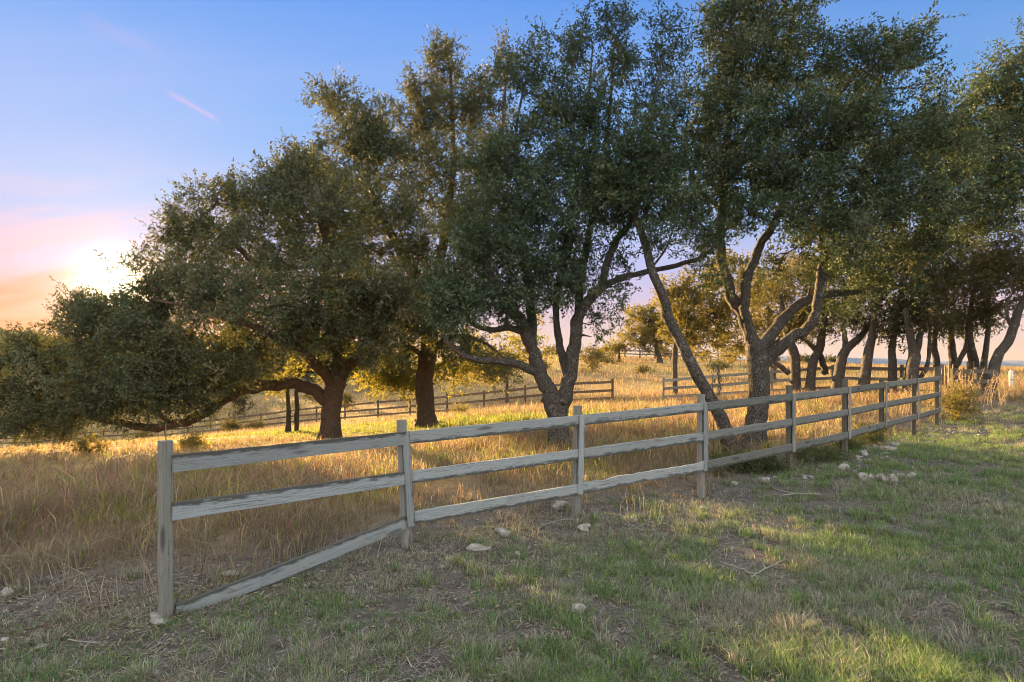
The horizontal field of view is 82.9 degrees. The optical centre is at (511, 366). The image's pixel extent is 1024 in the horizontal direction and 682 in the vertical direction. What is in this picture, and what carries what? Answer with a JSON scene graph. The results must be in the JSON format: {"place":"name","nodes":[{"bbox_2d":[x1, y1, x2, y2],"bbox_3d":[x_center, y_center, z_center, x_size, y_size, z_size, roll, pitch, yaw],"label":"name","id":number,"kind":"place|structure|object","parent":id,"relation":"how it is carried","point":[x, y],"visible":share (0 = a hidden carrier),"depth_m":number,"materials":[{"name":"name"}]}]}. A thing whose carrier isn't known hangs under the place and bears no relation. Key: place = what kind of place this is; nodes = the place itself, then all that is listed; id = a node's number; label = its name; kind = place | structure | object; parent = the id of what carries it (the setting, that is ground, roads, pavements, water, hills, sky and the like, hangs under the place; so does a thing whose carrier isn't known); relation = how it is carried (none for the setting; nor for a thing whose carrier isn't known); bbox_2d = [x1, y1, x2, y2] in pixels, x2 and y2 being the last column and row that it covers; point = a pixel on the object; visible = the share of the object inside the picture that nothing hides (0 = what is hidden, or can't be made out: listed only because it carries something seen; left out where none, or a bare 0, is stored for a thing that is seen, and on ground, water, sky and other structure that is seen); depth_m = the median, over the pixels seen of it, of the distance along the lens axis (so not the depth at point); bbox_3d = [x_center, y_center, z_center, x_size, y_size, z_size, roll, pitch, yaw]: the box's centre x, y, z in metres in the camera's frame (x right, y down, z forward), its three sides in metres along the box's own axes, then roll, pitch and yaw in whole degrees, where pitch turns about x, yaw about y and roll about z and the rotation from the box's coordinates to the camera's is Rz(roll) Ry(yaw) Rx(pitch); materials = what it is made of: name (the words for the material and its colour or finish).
{"place":"outdoors","nodes":[
{"label":"outdoors","id":0,"kind":"place"},
{"bbox_2d":[0,330,361,394],"bbox_3d":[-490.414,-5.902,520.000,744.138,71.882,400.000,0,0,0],"label":"hills","id":1,"kind":"structure","parent":0,"point":[314,381],"depth_m":432.80,"materials":[{"name":"green plant"}]},
{"bbox_2d":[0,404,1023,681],"bbox_3d":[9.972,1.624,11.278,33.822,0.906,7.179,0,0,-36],"label":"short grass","id":2,"kind":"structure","parent":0,"point":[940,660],"depth_m":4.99,"materials":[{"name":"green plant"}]},
{"bbox_2d":[0,355,1023,681],"bbox_3d":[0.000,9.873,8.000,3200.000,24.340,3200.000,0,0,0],"label":"ground","id":3,"kind":"structure","parent":0,"point":[116,563],"depth_m":5.88,"materials":[{"name":"soil"}]},
{"bbox_2d":[0,587,13,597],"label":"rock","id":4,"kind":"object","parent":3,"relation":"on","point":[4,591],"visible":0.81,"depth_m":5.02,"materials":[{"name":"stone"}]},
{"bbox_2d":[35,643,49,649],"bbox_3d":[-3.390,2.023,4.186,0.087,0.041,0.062,0,0,-31],"label":"rock","id":5,"kind":"object","parent":3,"relation":"on","point":[43,645],"visible":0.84,"depth_m":4.18,"materials":[{"name":"stone"}]},
{"bbox_2d":[67,639,104,645],"bbox_3d":[-3.108,2.017,4.239,0.319,0.028,0.019,0,0,11],"label":"dead branch","id":6,"kind":"object","parent":3,"relation":"on","point":[84,641],"visible":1,"depth_m":4.24,"materials":[{"name":"grey wood"}]},
{"bbox_2d":[67,430,109,455],"bbox_3d":[-11.296,2.105,15.525,1.004,0.840,1.193,0,0,-39],"label":"shrub","id":7,"kind":"object","parent":3,"relation":"on","point":[82,443],"visible":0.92,"depth_m":15.41,"materials":[{"name":"green plant"}]},
{"bbox_2d":[128,430,158,439],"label":"shrub","id":8,"kind":"object","parent":3,"relation":"on","point":[142,436],"visible":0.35,"depth_m":49.84,"materials":[{"name":"green plant"}]},
{"bbox_2d":[148,669,158,674],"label":"rock","id":9,"kind":"object","parent":3,"relation":"on","point":[156,672],"visible":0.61,"depth_m":3.80,"materials":[{"name":"stone"}]},
{"bbox_2d":[149,612,171,625],"bbox_3d":[-2.801,2.015,4.622,0.159,0.079,0.223,0,0,-29],"label":"rock","id":10,"kind":"object","parent":3,"relation":"on","point":[154,616],"visible":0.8,"depth_m":4.58,"materials":[{"name":"stone"}]},
{"bbox_2d":[1,321,352,402],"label":"woodland","id":11,"kind":"object","parent":3,"relation":"on","point":[282,354],"visible":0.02,"depth_m":146.03,"materials":[{"name":"green plant"}]},
{"bbox_2d":[173,428,215,450],"bbox_3d":[-8.295,1.998,15.053,1.036,0.735,1.163,0,0,0],"label":"shrub","id":12,"kind":"object","parent":3,"relation":"on","point":[190,441],"visible":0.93,"depth_m":14.92,"materials":[{"name":"green plant"}]},
{"bbox_2d":[0,126,428,450],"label":"oak tree","id":13,"kind":"object","parent":3,"relation":"on","point":[135,380],"visible":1,"depth_m":15.56,"materials":[{"name":"green plant"}]},
{"bbox_2d":[222,570,243,575],"bbox_3d":[-2.693,2.005,5.605,0.229,0.066,0.125,0,0,0],"label":"rock","id":14,"kind":"object","parent":3,"relation":"on","point":[228,574],"visible":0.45,"depth_m":5.57,"materials":[{"name":"stone"}]},
{"bbox_2d":[219,416,251,431],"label":"shrub","id":15,"kind":"object","parent":3,"relation":"on","point":[232,425],"visible":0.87,"depth_m":45.58,"materials":[{"name":"green plant"}]},
{"bbox_2d":[228,394,258,418],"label":"shrub","id":16,"kind":"object","parent":3,"relation":"on","point":[241,401],"visible":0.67,"depth_m":65.39,"materials":[{"name":"green plant"}]},
{"bbox_2d":[247,418,269,429],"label":"shrub","id":17,"kind":"object","parent":3,"relation":"on","point":[258,423],"visible":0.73,"depth_m":46.82,"materials":[{"name":"green plant"}]},
{"bbox_2d":[263,356,323,432],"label":"tree","id":18,"kind":"object","parent":3,"relation":"on","point":[288,413],"visible":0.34,"depth_m":20.99,"materials":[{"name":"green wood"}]},
{"bbox_2d":[0,378,613,447],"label":"board fence","id":19,"kind":"object","parent":3,"relation":"on","point":[525,396],"visible":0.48,"depth_m":44.99,"materials":[{"name":"wood"}]},
{"bbox_2d":[301,394,317,402],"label":"bush","id":20,"kind":"object","parent":3,"relation":"on","point":[310,397],"visible":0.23,"depth_m":67.45,"materials":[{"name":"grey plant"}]},
{"bbox_2d":[342,392,358,408],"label":"shrub","id":21,"kind":"object","parent":3,"relation":"on","point":[348,399],"visible":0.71,"depth_m":55.53,"materials":[{"name":"green plant"}]},
{"bbox_2d":[1,497,727,640],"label":"gravel","id":22,"kind":"structure","parent":3,"relation":"on","point":[362,612],"depth_m":5.69,"materials":[{"name":"stone"}]},
{"bbox_2d":[0,469,732,636],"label":"dry stems","id":23,"kind":"object","parent":3,"relation":"on","point":[98,594],"visible":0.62,"depth_m":5.33,"materials":[{"name":"beige plant"}]},
{"bbox_2d":[284,19,530,427],"bbox_3d":[-3.354,-4.869,19.779,7.714,14.424,5.724,0,0,-32],"label":"oak tree","id":24,"kind":"object","parent":3,"relation":"on","point":[387,222],"visible":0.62,"depth_m":19.65,"materials":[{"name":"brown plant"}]},
{"bbox_2d":[345,314,558,407],"bbox_3d":[-2.375,0.072,23.593,9.248,4.827,5.792,0,0,-17],"label":"oak tree","id":25,"kind":"object","parent":3,"relation":"on","point":[402,382],"visible":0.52,"depth_m":23.48,"materials":[{"name":"green plant"}]},
{"bbox_2d":[446,402,469,414],"bbox_3d":[-2.958,2.550,33.162,1.262,1.116,1.581,0,0,-33],"label":"shrub","id":26,"kind":"object","parent":3,"relation":"on","point":[461,409],"visible":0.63,"depth_m":32.98,"materials":[{"name":"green plant"}]},
{"bbox_2d":[466,543,488,552],"bbox_3d":[-0.364,1.985,6.322,0.280,0.103,0.169,0,0,0],"label":"rock","id":27,"kind":"object","parent":3,"relation":"on","point":[476,546],"visible":0.78,"depth_m":6.28,"materials":[{"name":"stone"}]},
{"bbox_2d":[494,528,510,536],"bbox_3d":[-0.132,1.995,6.949,0.223,0.146,0.156,0,0,43],"label":"rock","id":28,"kind":"object","parent":3,"relation":"on","point":[503,530],"visible":0.72,"depth_m":6.88,"materials":[{"name":"stone"}]},
{"bbox_2d":[482,344,528,402],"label":"oak tree","id":29,"kind":"object","parent":3,"relation":"on","point":[516,381],"visible":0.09,"depth_m":43.85,"materials":[{"name":"green plant"}]},
{"bbox_2d":[0,374,1023,620],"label":"tall dry grass","id":30,"kind":"structure","parent":3,"relation":"on","point":[26,502],"depth_m":9.77,"materials":[{"name":"yellow plant"}]},
{"bbox_2d":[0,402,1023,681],"bbox_3d":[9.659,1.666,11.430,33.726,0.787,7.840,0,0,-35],"label":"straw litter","id":31,"kind":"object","parent":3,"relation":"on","point":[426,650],"visible":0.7,"depth_m":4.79,"materials":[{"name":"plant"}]},
{"bbox_2d":[3,354,1023,447],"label":"pasture grass","id":32,"kind":"structure","parent":3,"relation":"on","point":[821,382],"depth_m":54.55,"materials":[{"name":"yellow plant"}]},
{"bbox_2d":[543,357,554,368],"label":"bush","id":33,"kind":"object","parent":3,"relation":"on","point":[546,365],"visible":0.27,"depth_m":64.08,"materials":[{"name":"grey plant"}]},
{"bbox_2d":[157,367,941,617],"bbox_3d":[4.813,1.179,10.668,19.477,2.301,0.787,0,0,-37],"label":"board fence","id":34,"kind":"object","parent":3,"relation":"on","point":[405,477],"visible":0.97,"depth_m":6.75,"materials":[{"name":"grey wood"}]},
{"bbox_2d":[541,344,557,354],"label":"bush","id":35,"kind":"object","parent":3,"relation":"on","point":[549,347],"visible":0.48,"depth_m":124.83,"materials":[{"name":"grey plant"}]},
{"bbox_2d":[552,500,568,510],"bbox_3d":[0.678,1.953,8.147,0.288,0.143,0.180,0,0,-23],"label":"rock","id":36,"kind":"object","parent":3,"relation":"on","point":[557,504],"visible":0.88,"depth_m":8.07,"materials":[{"name":"stone"}]},
{"bbox_2d":[540,519,590,526],"bbox_3d":[0.662,1.979,7.391,0.707,0.040,0.178,0,0,-15],"label":"dead branch","id":37,"kind":"object","parent":3,"relation":"on","point":[558,520],"visible":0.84,"depth_m":7.42,"materials":[{"name":"wood"}]},
{"bbox_2d":[401,0,734,451],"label":"oak tree","id":38,"kind":"object","parent":3,"relation":"on","point":[511,216],"visible":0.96,"depth_m":13.06,"materials":[{"name":"green plant"}]},
{"bbox_2d":[571,603,585,614],"bbox_3d":[0.542,1.995,4.735,0.127,0.128,0.093,0,0,0],"label":"rock","id":39,"kind":"object","parent":3,"relation":"on","point":[578,606],"visible":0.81,"depth_m":4.70,"materials":[{"name":"stone"}]},
{"bbox_2d":[577,523,590,531],"bbox_3d":[0.892,2.003,7.163,0.180,0.116,0.176,0,0,0],"label":"rock","id":40,"kind":"object","parent":3,"relation":"on","point":[587,526],"visible":0.93,"depth_m":7.13,"materials":[{"name":"stone"}]},
{"bbox_2d":[582,345,606,357],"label":"bush","id":41,"kind":"object","parent":3,"relation":"on","point":[598,349],"visible":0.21,"depth_m":99.40,"materials":[{"name":"green plant"}]},
{"bbox_2d":[579,341,617,372],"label":"shrub","id":42,"kind":"object","parent":3,"relation":"on","point":[592,361],"visible":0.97,"depth_m":61.33,"materials":[{"name":"green plant"}]},
{"bbox_2d":[600,349,623,363],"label":"bush","id":43,"kind":"object","parent":3,"relation":"on","point":[612,360],"visible":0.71,"depth_m":77.92,"materials":[{"name":"green plant"}]},
{"bbox_2d":[597,330,638,361],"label":"oak tree","id":44,"kind":"object","parent":3,"relation":"on","point":[619,346],"visible":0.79,"depth_m":84.38,"materials":[{"name":"green plant"}]},
{"bbox_2d":[266,516,988,673],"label":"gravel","id":45,"kind":"structure","parent":3,"relation":"on","point":[580,576],"depth_m":4.93,"materials":[{"name":"stone"}]},
{"bbox_2d":[633,361,653,373],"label":"bush","id":46,"kind":"object","parent":3,"relation":"on","point":[643,369],"visible":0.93,"depth_m":59.90,"materials":[{"name":"green plant"}]},
{"bbox_2d":[615,299,673,362],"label":"oak tree","id":47,"kind":"object","parent":3,"relation":"on","point":[647,332],"visible":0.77,"depth_m":79.32,"materials":[{"name":"green plant"}]},
{"bbox_2d":[570,90,742,453],"bbox_3d":[2.948,-1.857,12.441,3.779,7.952,2.274,0,0,24],"label":"oak tree","id":48,"kind":"object","parent":3,"relation":"on","point":[665,184],"visible":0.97,"depth_m":12.24,"materials":[{"name":"green plant"}]},
{"bbox_2d":[652,345,678,357],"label":"bush","id":49,"kind":"object","parent":3,"relation":"on","point":[667,348],"visible":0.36,"depth_m":109.34,"materials":[{"name":"green plant"}]},
{"bbox_2d":[607,349,734,360],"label":"board fence","id":50,"kind":"object","parent":3,"relation":"on","point":[670,355],"visible":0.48,"depth_m":95.19,"materials":[{"name":"wood"}]},
{"bbox_2d":[693,349,716,359],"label":"bush","id":51,"kind":"object","parent":3,"relation":"on","point":[703,354],"visible":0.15,"depth_m":103.82,"materials":[{"name":"green plant"}]},
{"bbox_2d":[649,247,769,394],"bbox_3d":[12.469,-2.808,36.631,7.718,9.696,6.002,0,0,0],"label":"oak tree","id":52,"kind":"object","parent":3,"relation":"on","point":[704,319],"visible":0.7,"depth_m":35.72,"materials":[{"name":"green plant"}]},
{"bbox_2d":[705,356,726,452],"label":"sapling","id":53,"kind":"object","parent":3,"relation":"on","point":[719,381],"visible":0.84,"depth_m":11.79,"materials":[{"name":"green plant"}]},
{"bbox_2d":[703,358,736,369],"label":"bush","id":54,"kind":"object","parent":3,"relation":"on","point":[724,365],"visible":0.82,"depth_m":61.78,"materials":[{"name":"green plant"}]},
{"bbox_2d":[720,350,740,360],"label":"bush","id":55,"kind":"object","parent":3,"relation":"on","point":[730,356],"visible":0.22,"depth_m":93.65,"materials":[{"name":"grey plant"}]},
{"bbox_2d":[708,446,766,477],"bbox_3d":[3.967,1.759,10.692,1.137,0.665,1.223,0,0,0],"label":"weed patch","id":56,"kind":"object","parent":3,"relation":"on","point":[747,464],"visible":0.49,"depth_m":10.49,"materials":[{"name":"green plant"}]},
{"bbox_2d":[719,559,785,578],"bbox_3d":[2.512,2.003,5.726,0.744,0.046,0.514,0,0,-6],"label":"dead branch","id":57,"kind":"object","parent":3,"relation":"on","point":[751,573],"visible":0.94,"depth_m":5.70,"materials":[{"name":"grey wood"}]},
{"bbox_2d":[735,441,795,474],"bbox_3d":[4.591,1.707,10.566,1.060,0.727,1.004,0,0,37],"label":"weed patch","id":58,"kind":"object","parent":3,"relation":"on","point":[773,462],"visible":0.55,"depth_m":10.44,"materials":[{"name":"green plant"}]},
{"bbox_2d":[761,477,770,483],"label":"rock","id":59,"kind":"object","parent":3,"relation":"on","point":[765,478],"visible":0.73,"depth_m":9.70,"materials":[{"name":"stone"}]},
{"bbox_2d":[733,245,832,385],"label":"oak tree","id":60,"kind":"object","parent":3,"relation":"on","point":[767,312],"visible":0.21,"depth_m":39.72,"materials":[{"name":"green plant"}]},
{"bbox_2d":[750,249,831,391],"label":"oak tree","id":61,"kind":"object","parent":3,"relation":"on","point":[794,371],"visible":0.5,"depth_m":28.82,"materials":[{"name":"green plant"}]},
{"bbox_2d":[773,488,819,495],"bbox_3d":[4.408,1.938,9.070,0.561,0.059,0.688,0,0,12],"label":"dead branch","id":62,"kind":"object","parent":3,"relation":"on","point":[794,493],"visible":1,"depth_m":8.82,"materials":[{"name":"grey wood"}]},
{"bbox_2d":[786,353,809,362],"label":"bush","id":63,"kind":"object","parent":3,"relation":"on","point":[805,358],"visible":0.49,"depth_m":109.21,"materials":[{"name":"green plant"}]},
{"bbox_2d":[662,364,943,398],"bbox_3d":[13.871,1.127,29.069,2.414,2.408,13.076,0,0,-43],"label":"board fence","id":64,"kind":"object","parent":3,"relation":"on","point":[901,368],"visible":0.53,"depth_m":30.56,"materials":[{"name":"wood"}]},
{"bbox_2d":[775,400,837,434],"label":"dry weeds","id":65,"kind":"object","parent":3,"relation":"on","point":[798,410],"visible":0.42,"depth_m":15.41,"materials":[{"name":"yellow plant"}]},
{"bbox_2d":[638,0,1004,448],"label":"oak tree","id":66,"kind":"object","parent":3,"relation":"on","point":[782,183],"visible":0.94,"depth_m":12.60,"materials":[{"name":"green plant"}]},
{"bbox_2d":[782,255,866,391],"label":"oak tree","id":67,"kind":"object","parent":3,"relation":"on","point":[817,353],"visible":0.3,"depth_m":28.35,"materials":[{"name":"green plant"}]},
{"bbox_2d":[793,439,855,463],"bbox_3d":[5.927,1.693,11.230,1.260,0.562,1.244,0,0,0],"label":"weed patch","id":68,"kind":"object","parent":3,"relation":"on","point":[830,453],"visible":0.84,"depth_m":10.96,"materials":[{"name":"green plant"}]},
{"bbox_2d":[825,353,836,362],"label":"bush","id":69,"kind":"object","parent":3,"relation":"on","point":[831,359],"visible":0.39,"depth_m":119.37,"materials":[{"name":"green plant"}]},
{"bbox_2d":[838,463,849,469],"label":"rock","id":70,"kind":"object","parent":3,"relation":"on","point":[843,466],"visible":0.77,"depth_m":10.21,"materials":[{"name":"stone"}]},
{"bbox_2d":[829,431,867,451],"bbox_3d":[7.097,1.638,12.169,0.817,0.564,0.705,0,0,-26],"label":"weed patch","id":71,"kind":"object","parent":3,"relation":"on","point":[852,443],"visible":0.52,"depth_m":12.12,"materials":[{"name":"green plant"}]},
{"bbox_2d":[808,257,913,395],"bbox_3d":[16.265,-2.270,27.203,3.791,7.653,4.816,0,0,0],"label":"oak tree","id":72,"kind":"object","parent":3,"relation":"on","point":[841,360],"visible":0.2,"depth_m":26.85,"materials":[{"name":"green plant"}]},
{"bbox_2d":[858,472,867,481],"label":"rock","id":73,"kind":"object","parent":3,"relation":"on","point":[861,474],"visible":0.66,"depth_m":9.52,"materials":[{"name":"stone"}]},
{"bbox_2d":[859,450,866,456],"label":"rock","id":74,"kind":"object","parent":3,"relation":"on","point":[864,453],"visible":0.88,"depth_m":11.47,"materials":[{"name":"stone"}]},
{"bbox_2d":[755,427,984,480],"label":"rocks","id":75,"kind":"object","parent":3,"relation":"on","point":[856,456],"depth_m":11.53,"materials":[{"name":"stone"}]},
{"bbox_2d":[851,419,897,444],"bbox_3d":[8.142,1.541,13.219,1.146,0.693,0.944,0,0,-28],"label":"weed patch","id":76,"kind":"object","parent":3,"relation":"on","point":[873,438],"visible":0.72,"depth_m":13.02,"materials":[{"name":"green plant"}]},
{"bbox_2d":[881,446,896,450],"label":"rock","id":77,"kind":"object","parent":3,"relation":"on","point":[888,447],"visible":0.79,"depth_m":12.01,"materials":[{"name":"stone"}]},
{"bbox_2d":[842,246,942,395],"bbox_3d":[17.219,-2.241,25.857,4.324,7.616,4.223,0,0,0],"label":"oak tree","id":78,"kind":"object","parent":3,"relation":"on","point":[866,367],"visible":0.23,"depth_m":25.82,"materials":[{"name":"green plant"}]},
{"bbox_2d":[890,474,897,482],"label":"rock","id":79,"kind":"object","parent":3,"relation":"on","point":[893,476],"visible":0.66,"depth_m":9.38,"materials":[{"name":"stone"}]},
{"bbox_2d":[889,442,899,445],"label":"rock","id":80,"kind":"object","parent":3,"relation":"on","point":[894,443],"visible":0.61,"depth_m":12.57,"materials":[{"name":"stone"}]},
{"bbox_2d":[854,220,962,396],"bbox_3d":[17.390,-2.605,25.761,4.331,8.230,4.170,0,0,37],"label":"oak tree","id":81,"kind":"object","parent":3,"relation":"on","point":[892,364],"visible":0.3,"depth_m":25.35,"materials":[{"name":"green plant"}]},
{"bbox_2d":[906,472,915,477],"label":"rock","id":82,"kind":"object","parent":3,"relation":"on","point":[911,474],"visible":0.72,"depth_m":9.52,"materials":[{"name":"stone"}]},
{"bbox_2d":[876,376,958,415],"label":"dry weeds","id":83,"kind":"object","parent":3,"relation":"on","point":[906,396],"visible":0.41,"depth_m":18.70,"materials":[{"name":"yellow plant"}]},
{"bbox_2d":[869,211,993,394],"bbox_3d":[18.164,-2.603,24.616,4.842,8.261,4.527,0,0,0],"label":"oak tree","id":84,"kind":"object","parent":3,"relation":"on","point":[914,356],"visible":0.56,"depth_m":24.21,"materials":[{"name":"green plant"}]},
{"bbox_2d":[915,273,990,389],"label":"oak tree","id":85,"kind":"object","parent":3,"relation":"on","point":[935,354],"visible":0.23,"depth_m":26.72,"materials":[{"name":"green plant"}]},
{"bbox_2d":[920,373,991,420],"bbox_3d":[13.493,1.018,17.535,1.656,1.642,1.645,0,0,-21],"label":"shrub","id":86,"kind":"object","parent":3,"relation":"on","point":[954,403],"visible":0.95,"depth_m":17.38,"materials":[{"name":"green plant"}]},
{"bbox_2d":[922,237,999,387],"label":"oak tree","id":87,"kind":"object","parent":3,"relation":"on","point":[952,354],"visible":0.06,"depth_m":27.84,"materials":[{"name":"green plant"}]},
{"bbox_2d":[939,361,982,391],"bbox_3d":[17.822,0.658,23.088,2.102,1.733,0.133,0,0,-10],"label":"fence","id":88,"kind":"object","parent":3,"relation":"on","point":[971,374],"visible":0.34,"depth_m":23.07,"materials":[{"name":"brown wood"}]},
{"bbox_2d":[905,14,1023,249],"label":"oak tree","id":89,"kind":"object","parent":3,"relation":"on","point":[1008,88],"visible":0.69,"depth_m":14.02,"materials":[{"name":"green plant"}]},
{"bbox_2d":[923,370,1017,407],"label":"dry weeds","id":90,"kind":"object","parent":3,"relation":"on","point":[991,393],"visible":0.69,"depth_m":19.73,"materials":[{"name":"yellow plant"}]},
{"bbox_2d":[950,367,998,399],"bbox_3d":[17.083,0.814,21.371,2.501,1.544,0.178,0,0,-20],"label":"fence panel","id":91,"kind":"object","parent":3,"relation":"on","point":[976,370],"visible":0.55,"depth_m":21.35,"materials":[{"name":"wood"}]},
{"bbox_2d":[938,235,1023,379],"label":"oak tree","id":92,"kind":"object","parent":3,"relation":"on","point":[969,349],"visible":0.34,"depth_m":26.34,"materials":[{"name":"green plant"}]},
{"bbox_2d":[952,249,1023,387],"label":"oak tree","id":93,"kind":"object","parent":3,"relation":"on","point":[985,351],"visible":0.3,"depth_m":25.90,"materials":[{"name":"green plant"}]},
{"bbox_2d":[955,210,1023,399],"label":"oak tree","id":94,"kind":"object","parent":3,"relation":"on","point":[1007,342],"visible":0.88,"depth_m":22.50,"materials":[{"name":"green plant"}]},
{"bbox_2d":[1009,370,1012,388],"bbox_3d":[25.810,0.825,30.000,0.175,1.290,0.175,0,0,0],"label":"marker post","id":95,"kind":"object","parent":3,"relation":"on","point":[1011,375],"visible":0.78,"depth_m":29.95,"materials":[{"name":"white plastic"}]},
{"bbox_2d":[0,0,1023,364],"label":"sky","id":96,"kind":"structure","parent":0,"point":[104,104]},
{"bbox_2d":[737,356,1023,366],"bbox_3d":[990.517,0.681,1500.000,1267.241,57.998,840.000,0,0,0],"label":"hills","id":97,"kind":"structure","parent":0,"point":[1011,363],"depth_m":1394.83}
]}

